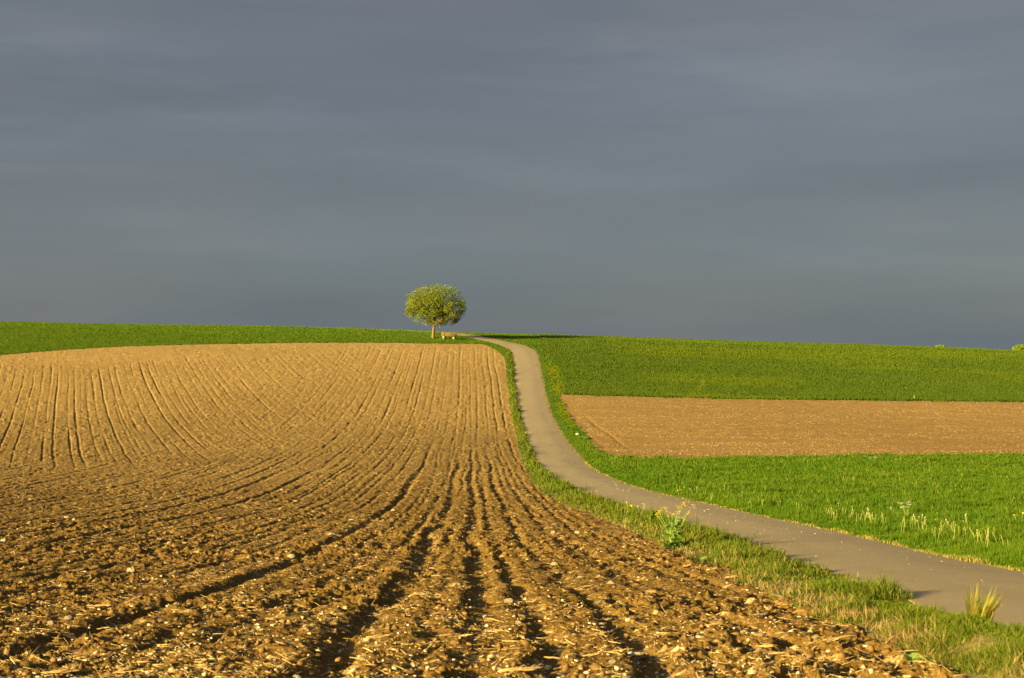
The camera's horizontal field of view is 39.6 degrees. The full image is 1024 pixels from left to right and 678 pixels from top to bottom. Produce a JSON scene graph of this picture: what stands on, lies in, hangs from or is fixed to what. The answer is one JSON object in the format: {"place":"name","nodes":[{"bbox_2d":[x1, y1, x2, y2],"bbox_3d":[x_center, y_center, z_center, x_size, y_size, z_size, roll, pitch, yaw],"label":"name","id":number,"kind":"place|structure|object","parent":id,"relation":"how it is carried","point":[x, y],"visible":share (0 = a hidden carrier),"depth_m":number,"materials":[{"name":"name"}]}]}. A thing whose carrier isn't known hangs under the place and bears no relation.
{"place":"outdoors","nodes":[
{"label":"outdoors","id":0,"kind":"place"},
{"bbox_2d":[0,342,965,677],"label":"ploughed field","id":1,"kind":"structure","parent":0,"point":[448,396],"depth_m":30.81,"materials":[{"name":"soil"}]},
{"bbox_2d":[41,668,70,673],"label":"maize stalk","id":2,"kind":"object","parent":1,"relation":"on","point":[52,671],"visible":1,"depth_m":7.39,"materials":[{"name":"beige plant"}]},
{"bbox_2d":[45,667,83,673],"bbox_3d":[-2.354,1.736,7.446,0.220,0.030,0.037,-2,0,-9],"label":"maize stalk","id":3,"kind":"object","parent":1,"relation":"on","point":[74,670],"visible":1,"depth_m":7.45,"materials":[{"name":"beige plant"}]},
{"bbox_2d":[63,615,73,620],"bbox_3d":[-3.280,2.066,10.530,0.082,0.044,0.053,2,-7,-12],"label":"pale stone","id":4,"kind":"object","parent":1,"relation":"on","point":[69,617],"visible":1,"depth_m":10.51,"materials":[{"name":"stone"}]},
{"bbox_2d":[84,604,111,606],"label":"maize stalk","id":5,"kind":"object","parent":1,"relation":"on","point":[96,605],"visible":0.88,"depth_m":12.29,"materials":[{"name":"beige plant"}]},
{"bbox_2d":[112,665,131,673],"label":"maize stalk","id":6,"kind":"object","parent":1,"relation":"on","point":[121,669],"visible":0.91,"depth_m":7.40,"materials":[{"name":"beige plant"}]},
{"bbox_2d":[126,568,135,571],"bbox_3d":[-4.991,3.036,18.672,0.122,0.068,0.104,0,0,-23],"label":"pale stone","id":7,"kind":"object","parent":1,"relation":"on","point":[131,569],"visible":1,"depth_m":18.65,"materials":[{"name":"stone"}]},
{"bbox_2d":[124,594,142,603],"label":"maize stalk","id":8,"kind":"object","parent":1,"relation":"on","point":[132,599],"visible":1,"depth_m":12.15,"materials":[{"name":"beige plant"}]},
{"bbox_2d":[177,668,204,675],"bbox_3d":[-1.641,1.703,7.276,0.170,0.015,0.020,-6,4,-45],"label":"maize stalk","id":9,"kind":"object","parent":1,"relation":"on","point":[190,672],"visible":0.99,"depth_m":7.27,"materials":[{"name":"beige plant"}]},
{"bbox_2d":[365,633,394,638],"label":"maize stalk","id":10,"kind":"object","parent":1,"relation":"on","point":[379,636],"visible":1,"depth_m":9.45,"materials":[{"name":"beige plant"}]},
{"bbox_2d":[0,365,912,677],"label":"pebbles","id":11,"kind":"object","parent":1,"relation":"on","point":[678,647],"visible":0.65,"depth_m":8.92,"materials":[{"name":"stone"}]},
{"bbox_2d":[0,479,925,677],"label":"stone chips","id":12,"kind":"object","parent":1,"relation":"on","point":[500,670],"visible":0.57,"depth_m":9.08,"materials":[{"name":"stone"}]},
{"bbox_2d":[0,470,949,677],"bbox_3d":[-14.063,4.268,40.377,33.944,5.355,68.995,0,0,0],"label":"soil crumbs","id":13,"kind":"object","parent":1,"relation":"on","point":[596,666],"visible":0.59,"depth_m":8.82,"materials":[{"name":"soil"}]},
{"bbox_2d":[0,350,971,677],"bbox_3d":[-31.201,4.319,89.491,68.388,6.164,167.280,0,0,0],"label":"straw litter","id":14,"kind":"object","parent":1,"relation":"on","point":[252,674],"visible":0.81,"depth_m":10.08,"materials":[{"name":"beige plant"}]},
{"bbox_2d":[491,650,511,665],"bbox_3d":[-0.052,1.778,7.934,0.036,0.029,0.203,0,10,34],"label":"maize stalk","id":15,"kind":"object","parent":1,"relation":"on","point":[505,656],"visible":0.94,"depth_m":7.92,"materials":[{"name":"beige plant"}]},
{"bbox_2d":[504,598,513,602],"bbox_3d":[-0.023,2.359,12.811,0.084,0.049,0.071,0,0,-17],"label":"pale stone","id":16,"kind":"object","parent":1,"relation":"on","point":[509,600],"visible":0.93,"depth_m":12.79,"materials":[{"name":"stone"}]},
{"bbox_2d":[501,664,546,671],"bbox_3d":[0.064,1.727,7.482,0.247,0.031,0.059,-2,0,-3],"label":"maize stalk","id":17,"kind":"object","parent":1,"relation":"on","point":[526,668],"visible":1,"depth_m":7.47,"materials":[{"name":"beige plant"}]},
{"bbox_2d":[588,631,606,636],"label":"maize stalk","id":18,"kind":"object","parent":1,"relation":"on","point":[595,633],"visible":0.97,"depth_m":9.29,"materials":[{"name":"beige plant"}]},
{"bbox_2d":[608,659,616,663],"bbox_3d":[0.542,1.741,7.670,0.051,0.028,0.033,-6,-7,13],"label":"pale stone","id":19,"kind":"object","parent":1,"relation":"on","point":[613,661],"visible":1,"depth_m":7.66,"materials":[{"name":"stone"}]},
{"bbox_2d":[628,652,646,656],"bbox_3d":[0.726,1.846,8.329,0.135,0.027,0.042,-5,-2,-7],"label":"pale stone","id":20,"kind":"object","parent":1,"relation":"on","point":[636,654],"visible":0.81,"depth_m":8.32,"materials":[{"name":"stone"}]},
{"bbox_2d":[689,556,707,561],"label":"leafy weed","id":21,"kind":"object","parent":1,"relation":"on","point":[701,559],"visible":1,"depth_m":20.06,"materials":[{"name":"green plant"}]},
{"bbox_2d":[706,621,724,625],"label":"maize stalk","id":22,"kind":"object","parent":1,"relation":"on","point":[719,622],"visible":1,"depth_m":9.79,"materials":[{"name":"beige plant"}]},
{"bbox_2d":[750,659,775,668],"bbox_3d":[1.327,1.711,7.482,0.191,0.027,0.034,-6,3,-36],"label":"maize stalk","id":23,"kind":"object","parent":1,"relation":"on","point":[766,664],"visible":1,"depth_m":7.47,"materials":[{"name":"beige plant"}]},
{"bbox_2d":[758,644,773,646],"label":"maize stalk","id":24,"kind":"object","parent":1,"relation":"on","point":[765,645],"visible":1,"depth_m":8.68,"materials":[{"name":"beige plant"}]},
{"bbox_2d":[822,635,856,640],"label":"maize stalk","id":25,"kind":"object","parent":1,"relation":"on","point":[840,637],"visible":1,"depth_m":8.78,"materials":[{"name":"beige plant"}]},
{"bbox_2d":[897,652,927,663],"bbox_3d":[2.230,1.769,7.895,0.192,0.038,0.183,0,0,0],"label":"leafy weed","id":26,"kind":"object","parent":1,"relation":"on","point":[910,656],"visible":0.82,"depth_m":7.90,"materials":[{"name":"green plant"}]},
{"bbox_2d":[0,324,1023,677],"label":"meadow","id":27,"kind":"structure","parent":0,"point":[874,634],"depth_m":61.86,"materials":[{"name":"plant"}]},
{"bbox_2d":[0,321,564,366],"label":"hilltop grass","id":28,"kind":"structure","parent":27,"relation":"on","point":[31,339],"depth_m":182.16,"materials":[{"name":"green plant"}]},
{"bbox_2d":[622,509,641,519],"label":"grass tuft","id":29,"kind":"object","parent":27,"relation":"on","point":[630,514],"visible":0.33,"depth_m":36.62,"materials":[{"name":"green plant"}]},
{"bbox_2d":[655,502,694,547],"bbox_3d":[2.875,3.290,25.080,0.612,0.817,0.499,0,0,-33],"label":"rape plant","id":30,"kind":"object","parent":27,"relation":"on","point":[674,538],"visible":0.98,"depth_m":25.05,"materials":[{"name":"green plant"}]},
{"bbox_2d":[530,346,1023,571],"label":"meadow grass","id":31,"kind":"structure","parent":27,"relation":"on","point":[937,486],"depth_m":55.10,"materials":[{"name":"green plant"}]},
{"bbox_2d":[886,501,910,517],"bbox_3d":[9.988,4.436,36.490,0.691,0.574,0.477,0,0,-32],"label":"cow parsley","id":32,"kind":"object","parent":27,"relation":"on","point":[903,507],"visible":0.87,"depth_m":36.44,"materials":[{"name":"white plant"}]},
{"bbox_2d":[961,583,1005,619],"bbox_3d":[2.903,1.622,8.709,0.240,0.245,0.228,0,0,41],"label":"grass tuft","id":33,"kind":"object","parent":27,"relation":"on","point":[986,611],"visible":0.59,"depth_m":8.70,"materials":[{"name":"yellow plant"}]},
{"bbox_2d":[0,0,1023,349],"label":"sky","id":34,"kind":"structure","parent":0,"point":[826,171],"materials":[{"name":"grey"}]},
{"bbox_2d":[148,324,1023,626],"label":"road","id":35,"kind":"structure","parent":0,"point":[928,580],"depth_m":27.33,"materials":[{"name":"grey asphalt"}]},
{"bbox_2d":[560,394,1023,458],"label":"soil strip","id":36,"kind":"object","parent":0,"point":[946,436],"visible":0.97,"depth_m":118.22,"materials":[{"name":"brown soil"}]},
{"bbox_3d":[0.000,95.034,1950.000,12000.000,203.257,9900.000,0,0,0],"label":"ground","id":37,"kind":"structure","parent":0,"visible":0},
{"bbox_2d":[403,283,466,337],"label":"broad tree","id":38,"kind":"object","parent":37,"relation":"on","point":[433,305],"visible":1,"depth_m":183.44,"materials":[{"name":"green plant"}]},
{"bbox_2d":[441,332,456,338],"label":"park bench","id":39,"kind":"object","parent":37,"relation":"on","point":[454,336],"visible":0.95,"depth_m":183.86,"materials":[{"name":"brown wood"}]},
{"bbox_2d":[537,333,1023,401],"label":"cereal crop","id":40,"kind":"object","parent":37,"relation":"on","point":[588,370],"visible":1,"depth_m":163.83,"materials":[{"name":"green plant"}]},
{"bbox_2d":[1012,344,1023,349],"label":"bush","id":41,"kind":"object","parent":37,"relation":"on","point":[1019,347],"visible":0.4,"depth_m":231.48,"materials":[{"name":"green plant"}]}
]}

